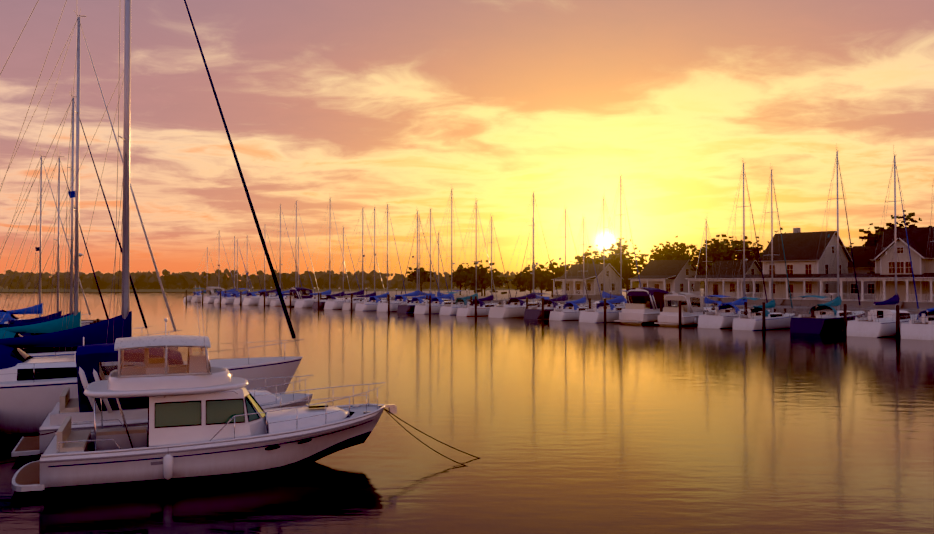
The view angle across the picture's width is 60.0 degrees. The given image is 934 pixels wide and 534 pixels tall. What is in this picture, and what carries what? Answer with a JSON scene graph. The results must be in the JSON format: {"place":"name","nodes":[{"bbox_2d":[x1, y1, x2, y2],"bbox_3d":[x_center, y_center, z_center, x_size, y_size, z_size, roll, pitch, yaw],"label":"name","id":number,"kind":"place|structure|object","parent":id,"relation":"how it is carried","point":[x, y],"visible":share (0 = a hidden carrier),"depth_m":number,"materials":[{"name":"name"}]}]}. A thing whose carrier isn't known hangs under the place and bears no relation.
{"place":"outdoors","nodes":[
{"label":"outdoors","id":0,"kind":"place"},
{"bbox_2d":[81,319,106,323],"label":"quay ground","id":1,"kind":"structure","parent":0,"point":[96,320],"depth_m":87.32,"materials":[{"name":"grey concrete"}]},
{"bbox_2d":[0,286,622,292],"bbox_3d":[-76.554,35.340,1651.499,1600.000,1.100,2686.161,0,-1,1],"label":"shore","id":2,"kind":"structure","parent":0,"point":[106,290],"depth_m":436.08,"materials":[{"name":"brown plant"}]},
{"bbox_2d":[0,268,703,288],"bbox_3d":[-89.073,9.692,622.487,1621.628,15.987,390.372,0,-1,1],"label":"tree line","id":3,"kind":"object","parent":2,"relation":"on","point":[149,280],"depth_m":526.10,"materials":[{"name":"green plant"}]},
{"bbox_2d":[0,293,933,533],"bbox_3d":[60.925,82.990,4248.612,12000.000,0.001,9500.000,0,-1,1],"label":"water","id":4,"kind":"structure","parent":0,"point":[567,427],"depth_m":27.15,"materials":[{"name":"orange liquid"}]},
{"bbox_2d":[0,152,93,325],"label":"sailboat","id":5,"kind":"object","parent":4,"relation":"on","point":[36,309],"visible":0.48,"depth_m":72.96,"materials":[{"name":"blue fabric"}]},
{"bbox_2d":[1,152,108,334],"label":"sailboat","id":6,"kind":"object","parent":4,"relation":"on","point":[57,314],"visible":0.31,"depth_m":59.56,"materials":[{"name":"blue fabric"}]},
{"bbox_2d":[0,88,151,336],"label":"sailboat","id":7,"kind":"object","parent":4,"relation":"on","point":[71,279],"visible":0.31,"depth_m":50.19,"materials":[{"name":"blue fabric"}]},
{"bbox_2d":[0,10,180,356],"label":"sailboat","id":8,"kind":"object","parent":4,"relation":"on","point":[59,324],"visible":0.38,"depth_m":42.84,"materials":[{"name":"blue fabric"}]},
{"bbox_2d":[0,0,303,436],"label":"sailboat","id":9,"kind":"object","parent":4,"relation":"on","point":[31,389],"visible":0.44,"depth_m":29.37,"materials":[{"name":"white plastic"}]},
{"bbox_2d":[11,337,313,456],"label":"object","id":10,"kind":"object","parent":4,"relation":"in","point":[90,359],"visible":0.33,"depth_m":23.87,"materials":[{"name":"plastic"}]},
{"bbox_2d":[183,247,219,301],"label":"sailboat row","id":11,"kind":"object","parent":4,"relation":"on","point":[189,298],"visible":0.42,"depth_m":211.07,"materials":[{"name":"grey"}]},
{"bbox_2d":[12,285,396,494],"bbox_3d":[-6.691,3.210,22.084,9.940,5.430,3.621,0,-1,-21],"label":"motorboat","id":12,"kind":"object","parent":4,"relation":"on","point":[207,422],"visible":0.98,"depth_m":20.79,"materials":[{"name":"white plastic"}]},
{"bbox_2d":[199,287,224,301],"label":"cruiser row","id":13,"kind":"object","parent":4,"relation":"on","point":[211,289],"visible":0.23,"depth_m":201.86,"materials":[{"name":"white plastic"}]},
{"bbox_2d":[191,230,235,301],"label":"sailboat row","id":14,"kind":"object","parent":4,"relation":"on","point":[194,299],"visible":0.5,"depth_m":206.53,"materials":[{"name":"white plastic"}]},
{"bbox_2d":[203,236,253,302],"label":"sailboat row","id":15,"kind":"object","parent":4,"relation":"on","point":[209,299],"visible":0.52,"depth_m":199.26,"materials":[{"name":"white plastic"}]},
{"bbox_2d":[214,239,250,303],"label":"sailboat row","id":16,"kind":"object","parent":4,"relation":"on","point":[217,300],"visible":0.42,"depth_m":194.86,"materials":[{"name":"grey"}]},
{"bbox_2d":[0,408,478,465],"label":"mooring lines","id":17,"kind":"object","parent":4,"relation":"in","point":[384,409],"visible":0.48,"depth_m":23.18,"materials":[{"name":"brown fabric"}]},
{"bbox_2d":[221,234,261,303],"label":"sailboat row","id":18,"kind":"object","parent":4,"relation":"on","point":[227,300],"visible":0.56,"depth_m":189.36,"materials":[{"name":"white plastic"}]},
{"bbox_2d":[233,224,282,304],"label":"sailboat row","id":19,"kind":"object","parent":4,"relation":"on","point":[237,300],"visible":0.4,"depth_m":186.66,"materials":[{"name":"white plastic"}]},
{"bbox_2d":[242,205,301,304],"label":"sailboat row","id":20,"kind":"object","parent":4,"relation":"on","point":[251,300],"visible":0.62,"depth_m":181.66,"materials":[{"name":"grey plastic"}]},
{"bbox_2d":[258,199,319,305],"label":"sailboat row","id":21,"kind":"object","parent":4,"relation":"on","point":[267,300],"visible":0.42,"depth_m":179.28,"materials":[{"name":"white plastic"}]},
{"bbox_2d":[270,237,315,305],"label":"sailboat row","id":22,"kind":"object","parent":4,"relation":"on","point":[275,302],"visible":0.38,"depth_m":173.49,"materials":[{"name":"white plastic"}]},
{"bbox_2d":[280,286,331,306],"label":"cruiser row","id":23,"kind":"object","parent":4,"relation":"on","point":[298,296],"visible":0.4,"depth_m":166.52,"materials":[{"name":"white plastic"}]},
{"bbox_2d":[294,197,350,307],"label":"sailboat row","id":24,"kind":"object","parent":4,"relation":"on","point":[303,303],"visible":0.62,"depth_m":162.83,"materials":[{"name":"grey"}]},
{"bbox_2d":[312,228,359,307],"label":"sailboat row","id":25,"kind":"object","parent":4,"relation":"on","point":[321,304],"visible":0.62,"depth_m":160.12,"materials":[{"name":"white plastic"}]},
{"bbox_2d":[324,207,386,308],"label":"sailboat row","id":26,"kind":"object","parent":4,"relation":"on","point":[332,303],"visible":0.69,"depth_m":154.90,"materials":[{"name":"white plastic"}]},
{"bbox_2d":[342,208,394,309],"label":"sailboat row","id":27,"kind":"object","parent":4,"relation":"on","point":[347,305],"visible":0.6,"depth_m":150.55,"materials":[{"name":"grey plastic"}]},
{"bbox_2d":[355,204,406,310],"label":"sailboat row","id":28,"kind":"object","parent":4,"relation":"on","point":[372,304],"visible":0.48,"depth_m":145.00,"materials":[{"name":"white plastic"}]},
{"bbox_2d":[377,210,440,311],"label":"sailboat row","id":29,"kind":"object","parent":4,"relation":"on","point":[382,306],"visible":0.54,"depth_m":141.47,"materials":[{"name":"white plastic"}]},
{"bbox_2d":[401,215,437,299],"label":"sailboat","id":30,"kind":"object","parent":4,"relation":"on","point":[424,293],"visible":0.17,"depth_m":166.04,"materials":[{"name":"white plastic"}]},
{"bbox_2d":[397,208,449,312],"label":"sailboat row","id":31,"kind":"object","parent":4,"relation":"on","point":[407,307],"visible":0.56,"depth_m":136.84,"materials":[{"name":"white plastic"}]},
{"bbox_2d":[414,189,464,313],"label":"sailboat row","id":32,"kind":"object","parent":4,"relation":"on","point":[436,305],"visible":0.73,"depth_m":131.41,"materials":[{"name":"white plastic"}]},
{"bbox_2d":[423,231,463,300],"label":"sailboat","id":33,"kind":"object","parent":4,"relation":"on","point":[438,293],"visible":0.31,"depth_m":159.59,"materials":[{"name":"white plastic"}]},
{"bbox_2d":[439,198,497,314],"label":"sailboat row","id":34,"kind":"object","parent":4,"relation":"on","point":[449,309],"visible":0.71,"depth_m":127.55,"materials":[{"name":"white plastic"}]},
{"bbox_2d":[456,214,510,315],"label":"sailboat row","id":35,"kind":"object","parent":4,"relation":"on","point":[483,309],"visible":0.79,"depth_m":122.07,"materials":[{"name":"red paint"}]},
{"bbox_2d":[488,192,559,317],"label":"sailboat row","id":36,"kind":"object","parent":4,"relation":"on","point":[513,308],"visible":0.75,"depth_m":117.29,"materials":[{"name":"grey plastic"}]},
{"bbox_2d":[515,220,557,302],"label":"sailboat","id":37,"kind":"object","parent":4,"relation":"on","point":[539,297],"visible":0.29,"depth_m":139.64,"materials":[{"name":"white plastic"}]},
{"bbox_2d":[523,206,588,319],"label":"sailboat row","id":38,"kind":"object","parent":4,"relation":"on","point":[531,312],"visible":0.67,"depth_m":112.53,"materials":[{"name":"grey"}]},
{"bbox_2d":[186,287,933,337],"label":"pilings","id":39,"kind":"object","parent":4,"relation":"on","point":[844,329],"visible":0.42,"depth_m":99.77,"materials":[{"name":"brown wood"}]},
{"bbox_2d":[549,217,601,320],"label":"sailboat row","id":40,"kind":"object","parent":4,"relation":"on","point":[567,311],"visible":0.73,"depth_m":109.00,"materials":[{"name":"white plastic"}]},
{"bbox_2d":[580,191,631,307],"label":"sailboat","id":41,"kind":"object","parent":4,"relation":"on","point":[605,295],"visible":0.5,"depth_m":128.57,"materials":[{"name":"white plastic"}]},
{"bbox_2d":[579,175,640,322],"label":"sailboat row","id":42,"kind":"object","parent":4,"relation":"on","point":[588,315],"visible":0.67,"depth_m":103.77,"materials":[{"name":"white plastic"}]},
{"bbox_2d":[614,287,677,323],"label":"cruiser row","id":43,"kind":"object","parent":4,"relation":"in","point":[642,305],"visible":0.58,"depth_m":98.90,"materials":[{"name":"white plastic"}]},
{"bbox_2d":[654,292,717,325],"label":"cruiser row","id":44,"kind":"object","parent":4,"relation":"on","point":[669,315],"visible":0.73,"depth_m":94.76,"materials":[{"name":"white plastic"}]},
{"bbox_2d":[691,220,731,308],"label":"sailboat","id":45,"kind":"object","parent":4,"relation":"on","point":[715,303],"visible":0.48,"depth_m":112.39,"materials":[{"name":"white plastic"}]},
{"bbox_2d":[697,158,769,328],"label":"sailboat row","id":46,"kind":"object","parent":4,"relation":"on","point":[722,316],"visible":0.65,"depth_m":91.27,"materials":[{"name":"white plastic"}]},
{"bbox_2d":[732,163,794,330],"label":"sailboat row","id":47,"kind":"object","parent":4,"relation":"on","point":[751,320],"visible":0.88,"depth_m":87.79,"materials":[{"name":"white plastic"}]},
{"bbox_2d":[789,147,864,333],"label":"sailboat row","id":48,"kind":"object","parent":4,"relation":"on","point":[815,320],"visible":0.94,"depth_m":82.87,"materials":[{"name":"blue plastic"}]},
{"bbox_2d":[846,144,922,336],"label":"sailboat row","id":49,"kind":"object","parent":4,"relation":"on","point":[880,322],"visible":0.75,"depth_m":77.30,"materials":[{"name":"white plastic"}]},
{"bbox_2d":[900,180,933,339],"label":"sailboat row","id":50,"kind":"object","parent":4,"relation":"on","point":[921,327],"visible":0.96,"depth_m":72.47,"materials":[{"name":"white plastic"}]},
{"bbox_2d":[0,0,933,280],"label":"sky","id":51,"kind":"structure","parent":0,"point":[402,105],"materials":[{"name":"orange"}]},
{"bbox_2d":[238,288,933,316],"bbox_3d":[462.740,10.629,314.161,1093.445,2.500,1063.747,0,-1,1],"label":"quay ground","id":52,"kind":"structure","parent":0,"point":[502,297],"depth_m":199.88,"materials":[{"name":"concrete"}]},
{"bbox_2d":[405,267,433,291],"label":"tree","id":53,"kind":"object","parent":52,"relation":"on","point":[413,277],"visible":0.81,"depth_m":222.70,"materials":[{"name":"green plant"}]},
{"bbox_2d":[449,264,469,294],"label":"tree","id":54,"kind":"object","parent":52,"relation":"on","point":[456,273],"visible":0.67,"depth_m":221.79,"materials":[{"name":"green plant"}]},
{"bbox_2d":[457,263,495,292],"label":"tree","id":55,"kind":"object","parent":52,"relation":"on","point":[461,277],"visible":0.1,"depth_m":216.59,"materials":[{"name":"green plant"}]},
{"bbox_2d":[461,260,493,295],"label":"tree","id":56,"kind":"object","parent":52,"relation":"on","point":[485,269],"visible":0.4,"depth_m":207.30,"materials":[{"name":"green plant"}]},
{"bbox_2d":[465,260,508,295],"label":"tree","id":57,"kind":"object","parent":52,"relation":"on","point":[487,277],"visible":0.77,"depth_m":202.54,"materials":[{"name":"green plant"}]},
{"bbox_2d":[509,270,547,294],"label":"tree","id":58,"kind":"object","parent":52,"relation":"on","point":[522,282],"visible":0.69,"depth_m":196.05,"materials":[{"name":"green plant"}]},
{"bbox_2d":[523,264,557,295],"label":"tree","id":59,"kind":"object","parent":52,"relation":"on","point":[541,266],"visible":0.46,"depth_m":196.28,"materials":[{"name":"green plant"}]},
{"bbox_2d":[540,259,569,296],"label":"tree","id":60,"kind":"object","parent":52,"relation":"on","point":[557,271],"visible":0.75,"depth_m":186.76,"materials":[{"name":"green plant"}]},
{"bbox_2d":[569,254,602,263],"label":"tree","id":61,"kind":"object","parent":52,"relation":"on","point":[576,257],"visible":0.1,"depth_m":179.61,"materials":[{"name":"green plant"}]},
{"bbox_2d":[571,245,602,265],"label":"tree","id":62,"kind":"object","parent":52,"relation":"on","point":[586,254],"visible":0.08,"depth_m":187.34,"materials":[{"name":"green plant"}]},
{"bbox_2d":[551,263,623,299],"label":"house","id":63,"kind":"structure","parent":52,"relation":"on","point":[591,286],"depth_m":168.25,"materials":[{"name":"beige wood"}]},
{"bbox_2d":[591,253,641,287],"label":"tree","id":64,"kind":"object","parent":52,"relation":"on","point":[608,261],"visible":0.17,"depth_m":175.05,"materials":[{"name":"green plant"}]},
{"bbox_2d":[598,238,649,298],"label":"tree","id":65,"kind":"object","parent":52,"relation":"on","point":[612,257],"visible":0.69,"depth_m":173.07,"materials":[{"name":"green plant"}]},
{"bbox_2d":[644,242,682,259],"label":"tree","id":66,"kind":"object","parent":52,"relation":"on","point":[657,253],"visible":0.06,"depth_m":185.21,"materials":[{"name":"green plant"}]},
{"bbox_2d":[629,259,699,300],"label":"white house","id":67,"kind":"structure","parent":52,"relation":"on","point":[668,275],"depth_m":153.16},
{"bbox_2d":[653,246,680,258],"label":"tree","id":68,"kind":"object","parent":52,"relation":"on","point":[664,253],"depth_m":184.27,"materials":[{"name":"green plant"}]},
{"bbox_2d":[644,243,698,266],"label":"tree","id":69,"kind":"object","parent":52,"relation":"on","point":[675,256],"visible":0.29,"depth_m":160.91,"materials":[{"name":"green plant"}]},
{"bbox_2d":[657,236,695,265],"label":"tree","id":70,"kind":"object","parent":52,"relation":"on","point":[681,249],"visible":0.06,"depth_m":167.94,"materials":[{"name":"green plant"}]},
{"bbox_2d":[691,260,717,296],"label":"tree","id":71,"kind":"object","parent":52,"relation":"on","point":[702,273],"visible":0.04,"depth_m":173.92,"materials":[{"name":"green plant"}]},
{"bbox_2d":[689,234,741,274],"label":"tree","id":72,"kind":"object","parent":52,"relation":"on","point":[719,250],"visible":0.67,"depth_m":148.96,"materials":[{"name":"green plant"}]},
{"bbox_2d":[707,234,759,263],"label":"tree","id":73,"kind":"object","parent":52,"relation":"on","point":[736,242],"visible":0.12,"depth_m":151.60,"materials":[{"name":"green plant"}]},
{"bbox_2d":[728,238,762,269],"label":"tree","id":74,"kind":"object","parent":52,"relation":"on","point":[748,254],"visible":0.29,"depth_m":151.75,"materials":[{"name":"green plant"}]},
{"bbox_2d":[731,236,768,264],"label":"tree","id":75,"kind":"object","parent":52,"relation":"on","point":[759,245],"visible":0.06,"depth_m":165.96,"materials":[{"name":"green plant"}]},
{"bbox_2d":[734,228,851,305],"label":"beige house","id":76,"kind":"structure","parent":52,"relation":"on","point":[801,250],"depth_m":126.49,"materials":[{"name":"beige wood"}]},
{"bbox_2d":[847,246,875,298],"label":"grey house","id":77,"kind":"structure","parent":52,"relation":"on","point":[861,256],"depth_m":128.74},
{"bbox_2d":[859,226,878,245],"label":"tree","id":78,"kind":"object","parent":52,"relation":"on","point":[865,237],"visible":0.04,"depth_m":141.06,"materials":[{"name":"green plant"}]},
{"bbox_2d":[816,227,933,308],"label":"tan house","id":79,"kind":"structure","parent":52,"relation":"on","point":[918,240],"depth_m":111.80,"materials":[{"name":"beige wood"}]},
{"bbox_2d":[859,215,911,272],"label":"tree","id":80,"kind":"object","parent":52,"relation":"on","point":[873,239],"visible":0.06,"depth_m":123.53,"materials":[{"name":"green plant"}]},
{"bbox_2d":[886,210,931,228],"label":"tree","id":81,"kind":"object","parent":52,"relation":"on","point":[908,217],"visible":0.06,"depth_m":130.35,"materials":[{"name":"green plant"}]},
{"bbox_2d":[685,260,762,302],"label":"house","id":82,"kind":"structure","parent":0,"point":[730,267],"depth_m":138.02,"materials":[{"name":"beige wood"}]}
]}

